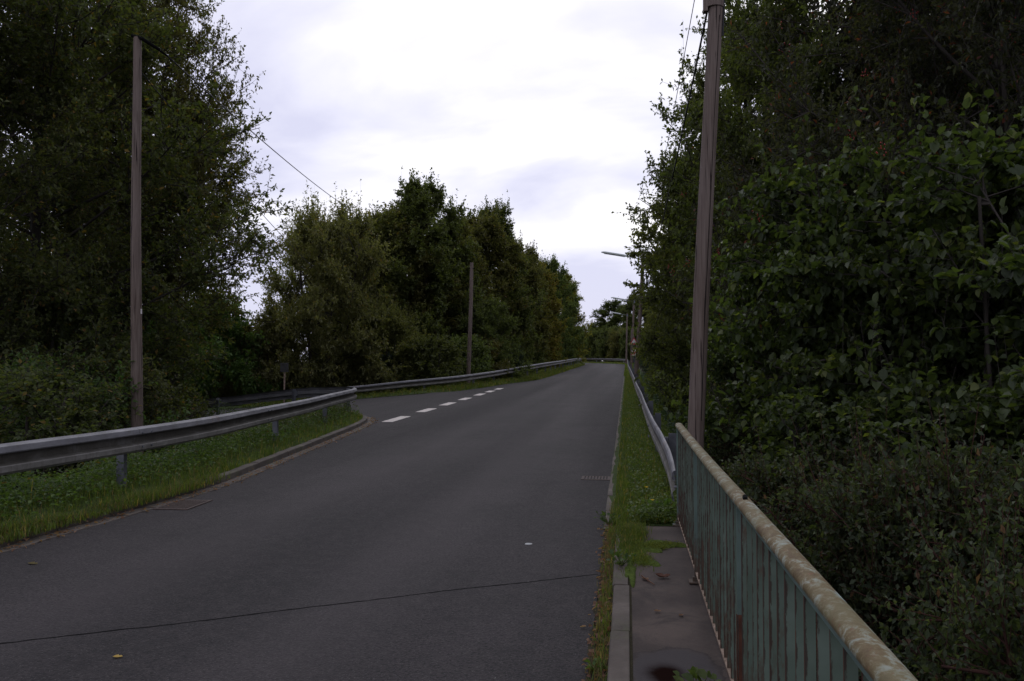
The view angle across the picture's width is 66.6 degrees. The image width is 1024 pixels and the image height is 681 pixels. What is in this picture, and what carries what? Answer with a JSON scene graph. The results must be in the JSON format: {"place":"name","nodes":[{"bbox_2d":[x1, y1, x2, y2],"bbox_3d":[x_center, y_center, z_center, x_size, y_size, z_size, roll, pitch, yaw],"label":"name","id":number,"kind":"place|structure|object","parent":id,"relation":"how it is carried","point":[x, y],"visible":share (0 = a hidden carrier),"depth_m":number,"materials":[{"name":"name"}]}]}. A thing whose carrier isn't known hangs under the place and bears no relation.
{"place":"outdoors","nodes":[
{"label":"outdoors","id":0,"kind":"place"},
{"bbox_2d":[0,406,362,530],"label":"verge","id":1,"kind":"structure","parent":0,"point":[239,462],"depth_m":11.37,"materials":[{"name":"green plant"}]},
{"bbox_2d":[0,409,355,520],"bbox_3d":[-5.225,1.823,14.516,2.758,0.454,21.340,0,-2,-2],"label":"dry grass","id":2,"kind":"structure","parent":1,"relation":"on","point":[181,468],"depth_m":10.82,"materials":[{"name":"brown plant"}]},
{"bbox_2d":[0,387,356,489],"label":"guardrail","id":3,"kind":"object","parent":1,"relation":"on","point":[29,455],"visible":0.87,"depth_m":10.34,"materials":[{"name":"metal"}]},
{"bbox_2d":[0,397,358,523],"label":"ground cover","id":4,"kind":"object","parent":1,"relation":"on","point":[110,463],"visible":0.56,"depth_m":10.62,"materials":[{"name":"green plant"}]},
{"bbox_2d":[0,363,624,680],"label":"road","id":5,"kind":"structure","parent":0,"point":[475,490],"depth_m":6.55,"materials":[{"name":"grey asphalt"}]},
{"bbox_2d":[153,499,212,509],"bbox_3d":[-3.932,1.984,9.339,0.420,0.050,0.620,0,-2,5],"label":"drain grate","id":6,"kind":"object","parent":5,"relation":"on","point":[180,504],"visible":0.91,"depth_m":9.27,"materials":[{"name":"metal"}]},
{"bbox_2d":[0,415,374,553],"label":"gutter","id":7,"kind":"object","parent":5,"relation":"on","point":[84,526],"visible":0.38,"depth_m":9.40,"materials":[{"name":"concrete"}]},
{"bbox_2d":[0,574,596,643],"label":"road joint","id":8,"kind":"object","parent":5,"relation":"on","point":[286,609],"visible":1,"depth_m":5.33,"materials":[{"name":"black asphalt"}]},
{"bbox_2d":[585,497,617,680],"bbox_3d":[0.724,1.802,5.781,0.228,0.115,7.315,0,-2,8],"label":"gutter grass","id":9,"kind":"structure","parent":5,"relation":"on","point":[611,583],"depth_m":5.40,"materials":[{"name":"green plant"}]},
{"bbox_2d":[0,417,615,680],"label":"leaf litter","id":10,"kind":"object","parent":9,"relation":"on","point":[590,625],"visible":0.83,"depth_m":7.19,"materials":[{"name":"brown plant"}]},
{"bbox_2d":[585,500,616,680],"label":"dry weeds","id":11,"kind":"object","parent":9,"relation":"on","point":[606,638],"visible":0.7,"depth_m":5.22,"materials":[{"name":"brown plant"}]},
{"bbox_2d":[204,388,478,416],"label":"side road","id":12,"kind":"structure","parent":0,"point":[368,407],"depth_m":30.71,"materials":[{"name":"grey asphalt"}]},
{"bbox_2d":[196,362,584,410],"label":"verge","id":13,"kind":"structure","parent":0,"point":[389,395],"depth_m":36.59,"materials":[{"name":"green plant"}]},
{"bbox_2d":[195,358,581,409],"bbox_3d":[-3.158,3.344,83.949,18.535,3.589,98.678,0,-2,8],"label":"guardrail","id":14,"kind":"object","parent":13,"relation":"on","point":[410,383],"visible":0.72,"depth_m":38.45,"materials":[{"name":"metal"}]},
{"bbox_2d":[466,262,474,383],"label":"utility pole","id":15,"kind":"object","parent":13,"relation":"on","point":[469,344],"visible":0.85,"depth_m":43.40,"materials":[{"name":"brown wood"}]},
{"bbox_2d":[0,0,843,356],"label":"sky","id":16,"kind":"structure","parent":0,"point":[546,103],"materials":[{"name":"white"}]},
{"bbox_2d":[280,361,676,623],"bbox_3d":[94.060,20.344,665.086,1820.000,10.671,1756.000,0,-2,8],"label":"ground","id":17,"kind":"structure","parent":0,"point":[584,361],"depth_m":97.25,"materials":[{"name":"soil"}]},
{"bbox_2d":[0,354,163,495],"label":"shrub","id":18,"kind":"object","parent":17,"relation":"on","point":[20,392],"visible":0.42,"depth_m":11.83,"materials":[{"name":"green plant"}]},
{"bbox_2d":[0,0,174,375],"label":"ash tree","id":19,"kind":"object","parent":17,"relation":"on","point":[50,171],"visible":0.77,"depth_m":16.28,"materials":[{"name":"green plant"}]},
{"bbox_2d":[0,244,177,473],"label":"shrub","id":20,"kind":"object","parent":17,"relation":"on","point":[90,337],"visible":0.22,"depth_m":16.54,"materials":[{"name":"green plant"}]},
{"bbox_2d":[1,270,195,472],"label":"shrub","id":21,"kind":"object","parent":17,"relation":"on","point":[147,331],"visible":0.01,"depth_m":21.84,"materials":[{"name":"green plant"}]},
{"bbox_2d":[2,341,204,489],"bbox_3d":[-8.003,2.221,15.732,4.246,4.447,4.653,1,-2,-24],"label":"shrub","id":22,"kind":"object","parent":17,"relation":"on","point":[148,392],"visible":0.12,"depth_m":15.35,"materials":[{"name":"green plant"}]},
{"bbox_2d":[0,342,206,486],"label":"shrub","id":23,"kind":"object","parent":17,"relation":"on","point":[20,425],"visible":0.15,"depth_m":13.82,"materials":[{"name":"green plant"}]},
{"bbox_2d":[0,0,239,382],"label":"ash tree","id":24,"kind":"object","parent":17,"relation":"on","point":[11,145],"visible":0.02,"depth_m":27.61,"materials":[{"name":"green plant"}]},
{"bbox_2d":[0,0,265,334],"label":"ash tree","id":25,"kind":"object","parent":17,"relation":"on","point":[189,90],"visible":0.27,"depth_m":22.71,"materials":[{"name":"green plant"}]},
{"bbox_2d":[3,69,289,348],"bbox_3d":[-12.383,-2.848,25.641,8.457,11.966,8.425,1,-2,-41],"label":"ash tree","id":26,"kind":"object","parent":17,"relation":"on","point":[232,170],"visible":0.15,"depth_m":25.73,"materials":[{"name":"green plant"}]},
{"bbox_2d":[74,288,220,416],"bbox_3d":[-11.517,1.014,24.107,4.954,5.414,5.429,-1,-2,38],"label":"shrub","id":27,"kind":"object","parent":17,"relation":"on","point":[183,385],"visible":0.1,"depth_m":24.50,"materials":[{"name":"green plant"}]},
{"bbox_2d":[0,0,305,476],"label":"ash tree","id":28,"kind":"object","parent":17,"relation":"on","point":[116,12],"visible":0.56,"depth_m":18.38,"materials":[{"name":"green plant"}]},
{"bbox_2d":[0,415,366,546],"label":"kerb","id":29,"kind":"structure","parent":17,"relation":"on","point":[243,469],"depth_m":12.08,"materials":[{"name":"concrete"}]},
{"bbox_2d":[0,470,229,543],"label":"overhanging grass","id":30,"kind":"structure","parent":29,"relation":"on","point":[69,519],"depth_m":8.50,"materials":[{"name":"green plant"}]},
{"bbox_2d":[86,401,357,476],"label":"undergrowth","id":31,"kind":"object","parent":17,"relation":"on","point":[311,413],"visible":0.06,"depth_m":18.89,"materials":[{"name":"green plant"}]},
{"bbox_2d":[168,290,285,405],"bbox_3d":[-15.383,0.688,40.015,6.092,6.874,5.958,-1,-2,35],"label":"bush","id":32,"kind":"object","parent":17,"relation":"on","point":[240,370],"visible":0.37,"depth_m":39.38,"materials":[{"name":"green plant"}]},
{"bbox_2d":[192,320,300,407],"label":"bush","id":33,"kind":"object","parent":17,"relation":"on","point":[225,392],"visible":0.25,"depth_m":40.95,"materials":[{"name":"green plant"}]},
{"bbox_2d":[247,179,412,399],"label":"willow tree","id":34,"kind":"object","parent":17,"relation":"on","point":[317,243],"visible":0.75,"depth_m":41.17,"materials":[{"name":"green plant"}]},
{"bbox_2d":[310,360,371,393],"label":"bush","id":35,"kind":"object","parent":17,"relation":"on","point":[344,382],"visible":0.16,"depth_m":41.91,"materials":[{"name":"green plant"}]},
{"bbox_2d":[304,215,406,363],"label":"maple tree","id":36,"kind":"object","parent":17,"relation":"on","point":[374,290],"visible":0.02,"depth_m":48.01,"materials":[{"name":"green plant"}]},
{"bbox_2d":[329,200,434,352],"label":"maple tree","id":37,"kind":"object","parent":17,"relation":"on","point":[389,223],"visible":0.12,"depth_m":49.16,"materials":[{"name":"green plant"}]},
{"bbox_2d":[330,289,437,392],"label":"willow tree","id":38,"kind":"object","parent":17,"relation":"on","point":[398,323],"visible":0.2,"depth_m":42.76,"materials":[{"name":"green plant"}]},
{"bbox_2d":[356,351,426,392],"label":"bush","id":39,"kind":"object","parent":17,"relation":"on","point":[384,358],"visible":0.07,"depth_m":42.53,"materials":[{"name":"green plant"}]},
{"bbox_2d":[369,196,465,354],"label":"maple tree","id":40,"kind":"object","parent":17,"relation":"on","point":[415,296],"visible":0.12,"depth_m":49.76,"materials":[{"name":"green plant"}]},
{"bbox_2d":[383,333,469,392],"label":"bush","id":41,"kind":"object","parent":17,"relation":"on","point":[429,360],"visible":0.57,"depth_m":41.79,"materials":[{"name":"green plant"}]},
{"bbox_2d":[376,167,503,346],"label":"maple tree","id":42,"kind":"object","parent":17,"relation":"on","point":[418,203],"visible":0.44,"depth_m":50.12,"materials":[{"name":"green plant"}]},
{"bbox_2d":[411,206,501,332],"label":"maple tree","id":43,"kind":"object","parent":17,"relation":"on","point":[485,279],"visible":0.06,"depth_m":55.91,"materials":[{"name":"green plant"}]},
{"bbox_2d":[439,333,496,382],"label":"bush","id":44,"kind":"object","parent":17,"relation":"on","point":[480,364],"visible":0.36,"depth_m":45.90,"materials":[{"name":"green plant"}]},
{"bbox_2d":[464,333,512,378],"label":"bush","id":45,"kind":"object","parent":17,"relation":"on","point":[494,353],"visible":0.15,"depth_m":49.12,"materials":[{"name":"green plant"}]},
{"bbox_2d":[444,204,536,367],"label":"maple tree","id":46,"kind":"object","parent":17,"relation":"on","point":[487,230],"visible":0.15,"depth_m":59.74,"materials":[{"name":"green plant"}]},
{"bbox_2d":[446,294,535,378],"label":"willow tree","id":47,"kind":"object","parent":17,"relation":"on","point":[491,317],"visible":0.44,"depth_m":50.88,"materials":[{"name":"green plant"}]},
{"bbox_2d":[466,190,548,372],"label":"maple tree","id":48,"kind":"object","parent":17,"relation":"on","point":[524,314],"visible":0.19,"depth_m":61.98,"materials":[{"name":"green plant"}]},
{"bbox_2d":[503,237,553,368],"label":"maple tree","id":49,"kind":"object","parent":17,"relation":"on","point":[534,278],"visible":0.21,"depth_m":73.15,"materials":[{"name":"green plant"}]},
{"bbox_2d":[521,343,547,372],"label":"bush","id":50,"kind":"object","parent":17,"relation":"on","point":[537,359],"visible":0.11,"depth_m":71.63,"materials":[{"name":"green plant"}]},
{"bbox_2d":[512,259,568,368],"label":"maple tree","id":51,"kind":"object","parent":17,"relation":"on","point":[554,305],"visible":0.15,"depth_m":79.17,"materials":[{"name":"green plant"}]},
{"bbox_2d":[525,253,588,364],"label":"maple tree","id":52,"kind":"object","parent":17,"relation":"on","point":[569,309],"visible":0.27,"depth_m":95.01,"materials":[{"name":"green plant"}]},
{"bbox_2d":[552,268,592,362],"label":"maple tree","id":53,"kind":"object","parent":17,"relation":"on","point":[579,317],"visible":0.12,"depth_m":109.40,"materials":[{"name":"green plant"}]},
{"bbox_2d":[580,329,608,361],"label":"bush","id":54,"kind":"object","parent":17,"relation":"on","point":[591,348],"visible":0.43,"depth_m":149.40,"materials":[{"name":"green plant"}]},
{"bbox_2d":[588,325,622,361],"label":"bush","id":55,"kind":"object","parent":17,"relation":"on","point":[602,348],"visible":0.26,"depth_m":145.30,"materials":[{"name":"green plant"}]},
{"bbox_2d":[590,296,625,331],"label":"maple tree","id":56,"kind":"object","parent":17,"relation":"on","point":[613,318],"visible":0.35,"depth_m":164.62,"materials":[{"name":"green plant"}]},
{"bbox_2d":[604,378,623,529],"bbox_3d":[7.612,2.607,52.947,0.112,1.403,90.978,0,-2,8],"label":"edging","id":57,"kind":"object","parent":17,"relation":"on","point":[609,502],"visible":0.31,"depth_m":10.81,"materials":[{"name":"concrete"}]},
{"bbox_2d":[607,529,629,680],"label":"kerb","id":58,"kind":"structure","parent":17,"relation":"on","point":[619,659],"depth_m":4.76,"materials":[{"name":"concrete"}]},
{"bbox_2d":[606,549,635,565],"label":"weed","id":59,"kind":"object","parent":58,"relation":"on","point":[618,555],"visible":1,"depth_m":6.23,"materials":[{"name":"green plant"}]},
{"bbox_2d":[605,327,633,361],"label":"bush","id":60,"kind":"object","parent":17,"relation":"on","point":[614,346],"visible":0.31,"depth_m":139.05,"materials":[{"name":"green plant"}]},
{"bbox_2d":[615,326,645,361],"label":"bush","id":61,"kind":"object","parent":17,"relation":"on","point":[622,344],"visible":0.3,"depth_m":135.49,"materials":[{"name":"green plant"}]},
{"bbox_2d":[616,294,650,329],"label":"maple tree","id":62,"kind":"object","parent":17,"relation":"on","point":[627,308],"visible":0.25,"depth_m":156.43,"materials":[{"name":"green plant"}]},
{"bbox_2d":[640,371,684,432],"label":"undergrowth","id":63,"kind":"object","parent":17,"relation":"on","point":[656,400],"visible":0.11,"depth_m":24.41,"materials":[{"name":"green plant"}]},
{"bbox_2d":[624,128,764,397],"bbox_3d":[9.139,-2.891,33.188,7.815,13.842,7.886,1,-2,-39],"label":"maple tree","id":64,"kind":"object","parent":17,"relation":"on","point":[645,237],"visible":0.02,"depth_m":33.77,"materials":[{"name":"green plant"}]},
{"bbox_2d":[611,1,818,418],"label":"hornbeam tree","id":65,"kind":"object","parent":17,"relation":"on","point":[674,363],"visible":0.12,"depth_m":25.07,"materials":[{"name":"green plant"}]},
{"bbox_2d":[704,393,800,497],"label":"bramble bush","id":66,"kind":"object","parent":17,"relation":"on","point":[727,449],"visible":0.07,"depth_m":10.95,"materials":[{"name":"green plant"}]},
{"bbox_2d":[686,204,849,452],"bbox_3d":[4.412,1.251,12.767,3.515,7.612,4.184,0,-2,-9],"label":"hazel bush","id":67,"kind":"object","parent":17,"relation":"on","point":[717,360],"visible":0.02,"depth_m":12.52,"materials":[{"name":"green plant"}]},
{"bbox_2d":[720,415,889,564],"bbox_3d":[2.770,2.754,7.268,2.686,4.053,2.907,-2,-2,42],"label":"bramble bush","id":68,"kind":"object","parent":17,"relation":"on","point":[761,488],"visible":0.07,"depth_m":7.26,"materials":[{"name":"green plant"}]},
{"bbox_2d":[634,0,1008,449],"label":"hornbeam tree","id":69,"kind":"object","parent":17,"relation":"on","point":[739,80],"visible":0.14,"depth_m":18.88,"materials":[{"name":"green plant"}]},
{"bbox_2d":[662,83,1017,494],"bbox_3d":[4.701,1.000,10.579,5.433,8.653,5.332,0,-2,8],"label":"hazel bush","id":70,"kind":"object","parent":17,"relation":"on","point":[747,336],"visible":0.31,"depth_m":10.00,"materials":[{"name":"green plant"}]},
{"bbox_2d":[658,0,1023,366],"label":"rowan tree","id":71,"kind":"object","parent":17,"relation":"on","point":[863,65],"visible":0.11,"depth_m":16.49,"materials":[{"name":"green plant"}]},
{"bbox_2d":[721,329,988,508],"bbox_3d":[3.480,2.254,8.079,3.931,4.708,3.302,0,-2,15],"label":"hazel bush","id":72,"kind":"object","parent":17,"relation":"on","point":[810,414],"visible":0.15,"depth_m":7.85,"materials":[{"name":"green plant"}]},
{"bbox_2d":[687,0,1023,424],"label":"rowan tree","id":73,"kind":"object","parent":17,"relation":"on","point":[993,30],"visible":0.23,"depth_m":11.32,"materials":[{"name":"green plant"}]},
{"bbox_2d":[704,81,1022,456],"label":"hazel bush","id":74,"kind":"object","parent":17,"relation":"on","point":[814,343],"visible":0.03,"depth_m":10.87,"materials":[{"name":"green plant"}]},
{"bbox_2d":[731,96,1023,459],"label":"hazel bush","id":75,"kind":"object","parent":17,"relation":"on","point":[861,276],"visible":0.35,"depth_m":8.24,"materials":[{"name":"green plant"}]},
{"bbox_2d":[744,414,1014,680],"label":"bramble bush","id":76,"kind":"object","parent":17,"relation":"on","point":[846,519],"visible":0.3,"depth_m":4.91,"materials":[{"name":"green plant"}]},
{"bbox_2d":[776,396,1019,564],"bbox_3d":[3.696,3.061,6.667,3.876,5.227,3.581,-1,-2,23],"label":"bramble bush","id":77,"kind":"object","parent":17,"relation":"on","point":[873,458],"visible":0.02,"depth_m":6.94,"materials":[{"name":"green plant"}]},
{"bbox_2d":[799,0,1004,141],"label":"hornbeam tree","id":78,"kind":"object","parent":17,"relation":"on","point":[880,34],"depth_m":19.43,"materials":[{"name":"green plant"}]},
{"bbox_2d":[807,318,1023,537],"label":"hazel bush","id":79,"kind":"object","parent":17,"relation":"on","point":[908,420],"visible":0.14,"depth_m":6.68,"materials":[{"name":"green plant"}]},
{"bbox_2d":[816,403,1023,680],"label":"bramble bush","id":80,"kind":"object","parent":17,"relation":"on","point":[947,511],"visible":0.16,"depth_m":4.92,"materials":[{"name":"green plant"}]},
{"bbox_2d":[829,89,1023,454],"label":"hazel bush","id":81,"kind":"object","parent":17,"relation":"on","point":[937,190],"visible":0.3,"depth_m":8.08,"materials":[{"name":"green plant"}]},
{"bbox_2d":[830,423,1023,674],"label":"bramble bush","id":82,"kind":"object","parent":17,"relation":"on","point":[967,548],"visible":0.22,"depth_m":4.71,"materials":[{"name":"green plant"}]},
{"bbox_2d":[858,494,1023,680],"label":"bramble bush","id":83,"kind":"object","parent":17,"relation":"on","point":[995,642],"visible":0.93,"depth_m":3.69,"materials":[{"name":"green plant"}]},
{"bbox_2d":[957,0,1023,141],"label":"rowan tree","id":84,"kind":"object","parent":17,"relation":"on","point":[1017,19],"visible":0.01,"depth_m":13.22,"materials":[{"name":"green plant"}]},
{"bbox_2d":[983,10,1023,131],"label":"maple tree","id":85,"kind":"object","parent":17,"relation":"on","point":[1012,91],"visible":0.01,"depth_m":13.38,"materials":[{"name":"green plant"}]},
{"bbox_2d":[578,362,676,528],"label":"verge","id":86,"kind":"structure","parent":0,"point":[615,470],"depth_m":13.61,"materials":[{"name":"green plant"}]},
{"bbox_2d":[601,251,643,384],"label":"lamp pole","id":87,"kind":"object","parent":86,"relation":"on","point":[636,369],"visible":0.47,"depth_m":41.94,"materials":[{"name":"grey metal"}]},
{"bbox_2d":[581,358,676,500],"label":"guardrail","id":88,"kind":"object","parent":86,"relation":"on","point":[665,447],"visible":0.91,"depth_m":10.90,"materials":[{"name":"metal"}]},
{"bbox_2d":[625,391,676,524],"bbox_3d":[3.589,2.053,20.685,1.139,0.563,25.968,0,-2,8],"label":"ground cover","id":89,"kind":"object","parent":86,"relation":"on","point":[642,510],"visible":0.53,"depth_m":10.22,"materials":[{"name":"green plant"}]},
{"bbox_2d":[688,0,724,448],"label":"utility pole","id":90,"kind":"object","parent":86,"relation":"on","point":[715,9],"visible":0.81,"depth_m":9.60,"materials":[{"name":"brown wood"}]},
{"bbox_2d":[652,12,707,261],"bbox_3d":[4.896,-4.029,25.895,0.031,1.751,32.662,0,-2,8],"label":"overhead cable","id":91,"kind":"object","parent":90,"relation":"attached to","point":[703,29],"visible":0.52,"depth_m":15.28,"materials":[{"name":"black rubber"}]},
{"bbox_2d":[631,526,729,680],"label":"pavement","id":92,"kind":"structure","parent":0,"point":[668,640],"depth_m":4.89,"materials":[{"name":"concrete"}]},
{"bbox_2d":[628,558,632,680],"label":"pavement joint","id":93,"kind":"object","parent":92,"relation":"on","point":[631,653],"depth_m":4.62,"materials":[{"name":"soil"}]},
{"bbox_2d":[612,507,657,579],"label":"creeping grass","id":94,"kind":"structure","parent":92,"relation":"on","point":[622,529],"depth_m":7.24,"materials":[{"name":"green plant"}]},
{"bbox_2d":[615,525,684,570],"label":"weeds","id":95,"kind":"object","parent":92,"relation":"on","point":[658,544],"visible":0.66,"depth_m":6.84,"materials":[{"name":"green plant"}]},
{"bbox_2d":[673,666,720,680],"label":"weed","id":96,"kind":"object","parent":92,"relation":"on","point":[696,673],"visible":1,"depth_m":3.83,"materials":[{"name":"green plant"}]},
{"bbox_2d":[672,423,917,680],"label":"bridge railing","id":97,"kind":"object","parent":92,"relation":"on","point":[776,604],"visible":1,"depth_m":3.02,"materials":[{"name":"metal"}]},
{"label":"bank","id":98,"kind":"structure","parent":0,"visible":0},
{"bbox_2d":[131,34,167,460],"bbox_3d":[-6.576,-1.395,14.029,0.514,8.198,0.402,0,-2,-1],"label":"utility pole","id":99,"kind":"object","parent":98,"relation":"on","point":[136,334],"visible":0.89,"depth_m":13.94,"materials":[{"name":"brown wood"}]},
{"bbox_2d":[167,56,370,220],"bbox_3d":[-7.637,-6.428,32.169,0.025,3.476,35.675,0,-2,-4],"label":"overhead cable","id":100,"kind":"object","parent":99,"relation":"attached to","point":[243,124],"visible":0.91,"depth_m":18.94,"materials":[{"name":"black rubber"}]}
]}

